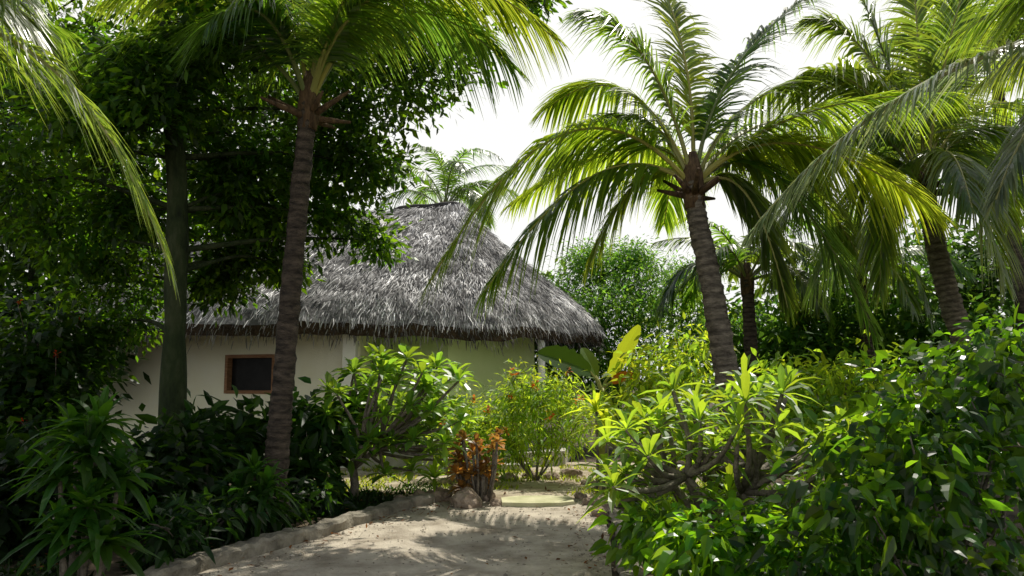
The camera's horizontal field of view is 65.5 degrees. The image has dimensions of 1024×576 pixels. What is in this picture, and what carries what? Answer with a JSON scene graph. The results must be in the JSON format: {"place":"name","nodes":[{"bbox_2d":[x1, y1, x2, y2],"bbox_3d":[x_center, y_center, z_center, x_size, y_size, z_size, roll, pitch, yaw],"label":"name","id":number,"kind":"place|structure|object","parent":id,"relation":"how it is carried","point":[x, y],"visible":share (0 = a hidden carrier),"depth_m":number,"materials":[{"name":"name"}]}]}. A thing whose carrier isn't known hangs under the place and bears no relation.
{"place":"outdoors","nodes":[
{"label":"outdoors","id":0,"kind":"place"},
{"bbox_2d":[193,500,611,575],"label":"path","id":1,"kind":"structure","parent":0,"point":[345,559],"depth_m":7.65,"materials":[{"name":"beige sand"}]},
{"bbox_2d":[202,499,613,575],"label":"path pebbles","id":2,"kind":"object","parent":1,"relation":"on","point":[343,532],"visible":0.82,"depth_m":7.87,"materials":[{"name":"beige gravel"}]},
{"bbox_2d":[449,487,481,508],"bbox_3d":[-0.582,2.713,10.286,0.404,0.290,0.463,4,-8,-33],"label":"rock","id":3,"kind":"object","parent":1,"relation":"on","point":[467,498],"visible":0.82,"depth_m":10.14,"materials":[{"name":"grey stone"}]},
{"bbox_2d":[484,491,495,500],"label":"rock","id":4,"kind":"object","parent":1,"relation":"on","point":[486,498],"visible":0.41,"depth_m":10.68,"materials":[{"name":"stone"}]},
{"bbox_2d":[490,498,501,506],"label":"rock","id":5,"kind":"object","parent":1,"relation":"on","point":[494,502],"visible":0.95,"depth_m":10.30,"materials":[{"name":"stone"}]},
{"bbox_2d":[501,495,573,506],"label":"stone slab","id":6,"kind":"structure","parent":1,"relation":"on","point":[536,501],"depth_m":10.33,"materials":[{"name":"beige stone"}]},
{"bbox_2d":[582,496,600,505],"bbox_3d":[1.032,2.776,10.356,0.245,0.148,0.250,-3,-7,21],"label":"rock","id":7,"kind":"object","parent":1,"relation":"on","point":[586,500],"visible":0.33,"depth_m":10.29,"materials":[{"name":"stone"}]},
{"bbox_2d":[591,506,608,516],"bbox_3d":[1.042,2.684,9.557,0.206,0.147,0.255,1,-7,-8],"label":"rock","id":8,"kind":"object","parent":1,"relation":"on","point":[595,513],"visible":0.55,"depth_m":9.46,"materials":[{"name":"stone"}]},
{"bbox_2d":[601,500,617,509],"bbox_3d":[1.201,2.744,10.102,0.262,0.160,0.240,4,-8,-32],"label":"rock","id":9,"kind":"object","parent":1,"relation":"on","point":[606,506],"visible":0.21,"depth_m":9.99,"materials":[{"name":"stone"}]},
{"bbox_2d":[247,462,700,500],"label":"yard","id":10,"kind":"structure","parent":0,"point":[554,487],"depth_m":12.23,"materials":[{"name":"beige sand"}]},
{"bbox_2d":[416,459,453,491],"bbox_3d":[-1.033,2.571,10.785,0.582,0.676,0.752,1,-7,-11],"label":"young dracaena","id":11,"kind":"object","parent":10,"relation":"on","point":[434,474],"visible":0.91,"depth_m":10.72,"materials":[{"name":"green plant"}]},
{"bbox_2d":[574,492,586,498],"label":"rock","id":12,"kind":"object","parent":10,"relation":"on","point":[579,495],"visible":0.7,"depth_m":10.85,"materials":[{"name":"stone"}]},
{"bbox_2d":[599,311,738,468],"bbox_3d":[2.472,1.701,12.258,2.404,2.696,2.489,0,-7,0],"label":"lime shrub","id":13,"kind":"object","parent":10,"relation":"on","point":[652,377],"visible":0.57,"depth_m":12.17,"materials":[{"name":"green plant"}]},
{"bbox_2d":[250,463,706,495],"bbox_3d":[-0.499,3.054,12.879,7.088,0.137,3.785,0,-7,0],"label":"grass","id":14,"kind":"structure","parent":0,"point":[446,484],"depth_m":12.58,"materials":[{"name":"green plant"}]},
{"bbox_2d":[499,472,518,480],"bbox_3d":[-0.059,3.055,12.829,0.346,0.163,0.240,-2,-7,16],"label":"rock","id":15,"kind":"object","parent":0,"point":[508,474],"visible":0.34,"depth_m":12.77,"materials":[{"name":"stone"}]},
{"bbox_2d":[0,384,1023,575],"bbox_3d":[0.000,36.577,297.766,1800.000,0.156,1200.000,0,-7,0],"label":"ground","id":16,"kind":"structure","parent":0,"point":[114,570],"depth_m":9.48,"materials":[{"name":"beige sand"}]},
{"bbox_2d":[0,290,147,472],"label":"dark shrub","id":17,"kind":"object","parent":16,"relation":"on","point":[40,369],"visible":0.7,"depth_m":11.03,"materials":[{"name":"green plant"}]},
{"bbox_2d":[0,45,161,400],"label":"bushy tree","id":18,"kind":"object","parent":16,"relation":"on","point":[30,280],"visible":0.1,"depth_m":16.34,"materials":[{"name":"green plant"}]},
{"bbox_2d":[0,385,174,575],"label":"strap leaf plant","id":19,"kind":"object","parent":16,"relation":"on","point":[86,440],"visible":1,"depth_m":5.99,"materials":[{"name":"green plant"}]},
{"bbox_2d":[0,0,180,305],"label":"coconut palm","id":20,"kind":"object","parent":16,"relation":"on","point":[32,36],"visible":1,"depth_m":5.80,"materials":[{"name":"green plant"}]},
{"bbox_2d":[0,393,237,564],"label":"dark shrub","id":21,"kind":"object","parent":16,"relation":"on","point":[169,461],"visible":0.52,"depth_m":7.70,"materials":[{"name":"green plant"}]},
{"bbox_2d":[4,0,332,297],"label":"bushy tree","id":22,"kind":"object","parent":16,"relation":"on","point":[163,173],"visible":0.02,"depth_m":25.36,"materials":[{"name":"green plant"}]},
{"bbox_2d":[143,410,247,511],"bbox_3d":[-3.677,2.045,9.018,1.500,1.314,1.058,-2,-7,17],"label":"strap leaf plant","id":23,"kind":"object","parent":16,"relation":"on","point":[192,419],"visible":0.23,"depth_m":9.03,"materials":[{"name":"green plant"}]},
{"bbox_2d":[121,384,305,510],"bbox_3d":[-3.625,2.050,9.978,2.227,1.735,2.787,0,-7,0],"label":"dark shrub","id":24,"kind":"object","parent":16,"relation":"on","point":[245,432],"visible":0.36,"depth_m":10.08,"materials":[{"name":"green plant"}]},
{"bbox_2d":[0,481,441,575],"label":"ground cover","id":25,"kind":"object","parent":16,"relation":"on","point":[373,497],"visible":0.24,"depth_m":7.79,"materials":[{"name":"green plant"}]},
{"bbox_2d":[110,471,357,571],"bbox_3d":[-2.831,2.247,7.954,1.387,0.861,3.545,-2,-7,16],"label":"shrub","id":26,"kind":"object","parent":16,"relation":"on","point":[190,520],"visible":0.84,"depth_m":7.35,"materials":[{"name":"green plant"}]},
{"bbox_2d":[206,448,303,536],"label":"strap leaf plant","id":27,"kind":"object","parent":16,"relation":"on","point":[266,477],"visible":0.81,"depth_m":7.99,"materials":[{"name":"green plant"}]},
{"bbox_2d":[124,493,434,575],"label":"stone kerb","id":28,"kind":"structure","parent":16,"relation":"on","point":[201,562],"depth_m":7.64,"materials":[{"name":"grey stone"}]},
{"bbox_2d":[0,0,572,433],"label":"broadleaf tree","id":29,"kind":"object","parent":16,"relation":"on","point":[230,198],"visible":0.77,"depth_m":11.01,"materials":[{"name":"green plant"}]},
{"bbox_2d":[46,0,572,506],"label":"coconut palm","id":30,"kind":"object","parent":16,"relation":"on","point":[330,34],"visible":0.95,"depth_m":9.59,"materials":[{"name":"green plant"}]},
{"bbox_2d":[261,376,373,507],"bbox_3d":[-2.626,2.101,10.360,1.655,1.899,2.157,0,-7,0],"label":"dark shrub","id":31,"kind":"object","parent":16,"relation":"on","point":[308,441],"visible":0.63,"depth_m":10.10,"materials":[{"name":"green plant"}]},
{"bbox_2d":[44,201,606,471],"bbox_3d":[-4.734,0.872,19.037,13.868,6.012,9.617,0,-7,0],"label":"thatched hut","id":32,"kind":"object","parent":16,"relation":"on","point":[347,311],"visible":0.49,"depth_m":16.08,"materials":[{"name":"beige paint"}]},
{"bbox_2d":[224,354,274,393],"bbox_3d":[-5.246,1.736,16.058,1.235,0.786,0.170,-3,-7,21],"label":"window","id":33,"kind":"structure","parent":32,"relation":"in","point":[250,373],"depth_m":16.12,"materials":[{"name":"brown wood"}]},
{"bbox_2d":[18,471,670,575],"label":"fallen leaves","id":34,"kind":"object","parent":16,"relation":"on","point":[602,536],"visible":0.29,"depth_m":8.33,"materials":[{"name":"brown plant"}]},
{"bbox_2d":[309,343,486,495],"bbox_3d":[-1.620,1.835,11.018,2.613,2.241,2.320,0,-7,0],"label":"frangipani","id":35,"kind":"object","parent":16,"relation":"on","point":[392,435],"visible":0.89,"depth_m":10.49,"materials":[{"name":"green plant"}]},
{"bbox_2d":[411,489,424,495],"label":"rock","id":36,"kind":"object","parent":16,"relation":"on","point":[417,491],"visible":0.15,"depth_m":10.61,"materials":[{"name":"grey stone"}]},
{"bbox_2d":[425,487,451,502],"bbox_3d":[-0.998,2.802,10.770,0.298,0.213,0.389,-6,-9,40],"label":"rock","id":37,"kind":"object","parent":16,"relation":"on","point":[440,493],"visible":0.58,"depth_m":10.70,"materials":[{"name":"stone"}]},
{"bbox_2d":[439,477,456,485],"bbox_3d":[-1.000,2.987,12.247,0.323,0.176,0.284,3,-7,-25],"label":"rock","id":38,"kind":"object","parent":16,"relation":"on","point":[443,481],"visible":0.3,"depth_m":12.17,"materials":[{"name":"stone"}]},
{"bbox_2d":[373,144,526,232],"bbox_3d":[-2.842,0.012,32.258,7.007,10.947,7.288,0,-7,0],"label":"coconut palm","id":39,"kind":"object","parent":16,"relation":"on","point":[469,190],"visible":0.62,"depth_m":32.19,"materials":[{"name":"green plant"}]},
{"bbox_2d":[449,483,459,493],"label":"rock","id":40,"kind":"object","parent":16,"relation":"on","point":[450,488],"visible":0.26,"depth_m":11.29,"materials":[{"name":"stone"}]},
{"bbox_2d":[443,427,504,501],"bbox_3d":[-0.508,2.404,10.808,0.884,1.030,0.854,0,-7,0],"label":"croton","id":41,"kind":"object","parent":16,"relation":"on","point":[476,473],"visible":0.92,"depth_m":10.62,"materials":[{"name":"orange plant"}]},
{"bbox_2d":[416,355,622,483],"bbox_3d":[0.064,2.126,12.719,3.696,2.154,2.372,0,-7,0],"label":"flowering shrub","id":42,"kind":"object","parent":16,"relation":"on","point":[514,444],"visible":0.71,"depth_m":12.61,"materials":[{"name":"green plant"}]},
{"bbox_2d":[522,471,534,478],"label":"rock","id":43,"kind":"object","parent":16,"relation":"on","point":[526,475],"visible":0.3,"depth_m":12.95,"materials":[{"name":"stone"}]},
{"bbox_2d":[543,471,559,479],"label":"rock","id":44,"kind":"object","parent":16,"relation":"on","point":[549,474],"visible":0.56,"depth_m":12.83,"materials":[{"name":"beige stone"}]},
{"bbox_2d":[559,468,584,477],"bbox_3d":[1.009,3.098,13.268,0.474,0.212,0.338,-3,-7,24],"label":"rock","id":45,"kind":"object","parent":16,"relation":"on","point":[572,472],"visible":0.55,"depth_m":13.16,"materials":[{"name":"beige stone"}]},
{"bbox_2d":[581,479,595,484],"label":"rock","id":46,"kind":"object","parent":16,"relation":"on","point":[584,481],"visible":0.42,"depth_m":12.19,"materials":[{"name":"beige stone"}]},
{"bbox_2d":[538,325,640,480],"bbox_3d":[1.292,1.846,12.514,1.290,2.556,1.282,-6,-9,41],"label":"banana plant","id":47,"kind":"object","parent":16,"relation":"on","point":[584,362],"visible":0.73,"depth_m":12.75,"materials":[{"name":"green plant"}]},
{"bbox_2d":[564,382,629,492],"bbox_3d":[1.194,2.154,11.342,1.196,1.635,1.124,-7,-9,44],"label":"young palm","id":48,"kind":"object","parent":16,"relation":"on","point":[595,406],"visible":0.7,"depth_m":11.40,"materials":[{"name":"green plant"}]},
{"bbox_2d":[608,508,645,575],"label":"stone kerb","id":49,"kind":"structure","parent":16,"relation":"on","point":[620,570],"depth_m":6.93,"materials":[{"name":"grey stone"}]},
{"bbox_2d":[534,229,738,442],"bbox_3d":[3.191,1.198,20.915,7.647,5.720,5.526,3,-7,-22],"label":"feathery tree","id":50,"kind":"object","parent":16,"relation":"on","point":[629,266],"visible":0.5,"depth_m":20.11,"materials":[{"name":"green plant"}]},
{"bbox_2d":[417,0,980,504],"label":"coconut palm","id":51,"kind":"object","parent":16,"relation":"on","point":[667,170],"visible":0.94,"depth_m":10.21,"materials":[{"name":"green plant"}]},
{"bbox_2d":[587,481,842,575],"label":"broadleaf shrub","id":52,"kind":"object","parent":16,"relation":"on","point":[670,541],"visible":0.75,"depth_m":5.26,"materials":[{"name":"green plant"}]},
{"bbox_2d":[572,353,867,528],"bbox_3d":[1.803,1.480,6.485,2.617,1.888,2.478,0,-7,0],"label":"frangipani","id":53,"kind":"object","parent":16,"relation":"on","point":[751,389],"visible":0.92,"depth_m":6.24,"materials":[{"name":"green plant"}]},
{"bbox_2d":[650,217,861,454],"bbox_3d":[5.245,1.103,18.155,4.508,5.464,4.951,0,-7,0],"label":"coconut palm","id":54,"kind":"object","parent":16,"relation":"on","point":[740,268],"visible":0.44,"depth_m":17.92,"materials":[{"name":"green plant"}]},
{"bbox_2d":[534,255,1007,414],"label":"treeline","id":55,"kind":"object","parent":16,"relation":"on","point":[549,272],"visible":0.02,"depth_m":39.46,"materials":[{"name":"green plant"}]},
{"bbox_2d":[654,235,956,444],"bbox_3d":[7.127,1.327,20.037,7.896,5.333,5.761,0,-7,0],"label":"bushy tree","id":56,"kind":"object","parent":16,"relation":"on","point":[769,345],"visible":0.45,"depth_m":19.01,"materials":[{"name":"green plant"}]},
{"bbox_2d":[599,481,1019,575],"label":"ground cover","id":57,"kind":"object","parent":16,"relation":"on","point":[672,500],"visible":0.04,"depth_m":9.72,"materials":[{"name":"green plant"}]},
{"bbox_2d":[704,329,937,489],"bbox_3d":[4.655,1.719,11.203,3.887,2.520,2.745,1,-7,-8],"label":"lime shrub","id":58,"kind":"object","parent":16,"relation":"on","point":[850,386],"visible":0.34,"depth_m":11.35,"materials":[{"name":"green plant"}]},
{"bbox_2d":[754,221,976,437],"bbox_3d":[7.814,1.011,17.908,4.471,5.614,4.412,0,-7,0],"label":"coconut palm","id":59,"kind":"object","parent":16,"relation":"on","point":[903,288],"visible":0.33,"depth_m":16.67,"materials":[{"name":"green plant"}]},
{"bbox_2d":[722,322,1023,575],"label":"broadleaf shrub","id":60,"kind":"object","parent":16,"relation":"on","point":[898,495],"visible":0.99,"depth_m":4.71,"materials":[{"name":"green plant"}]},
{"bbox_2d":[735,0,1023,261],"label":"coconut palm","id":61,"kind":"object","parent":16,"relation":"on","point":[1010,163],"visible":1,"depth_m":6.37,"materials":[{"name":"green plant"}]},
{"bbox_2d":[755,0,1023,487],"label":"coconut palm","id":62,"kind":"object","parent":16,"relation":"on","point":[957,161],"visible":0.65,"depth_m":11.86,"materials":[{"name":"green plant"}]},
{"bbox_2d":[824,302,1023,575],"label":"broadleaf shrub","id":63,"kind":"object","parent":16,"relation":"on","point":[951,359],"visible":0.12,"depth_m":6.25,"materials":[{"name":"green plant"}]},
{"bbox_2d":[836,86,1023,404],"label":"bushy tree","id":64,"kind":"object","parent":16,"relation":"on","point":[975,294],"visible":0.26,"depth_m":18.89,"materials":[{"name":"green plant"}]},
{"bbox_2d":[862,0,1023,344],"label":"coconut palm","id":65,"kind":"object","parent":16,"relation":"on","point":[1019,288],"visible":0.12,"depth_m":17.16,"materials":[{"name":"green plant"}]},
{"bbox_2d":[0,0,1023,382],"label":"sky","id":66,"kind":"structure","parent":0,"point":[507,135],"materials":[{"name":"white"}]}
]}

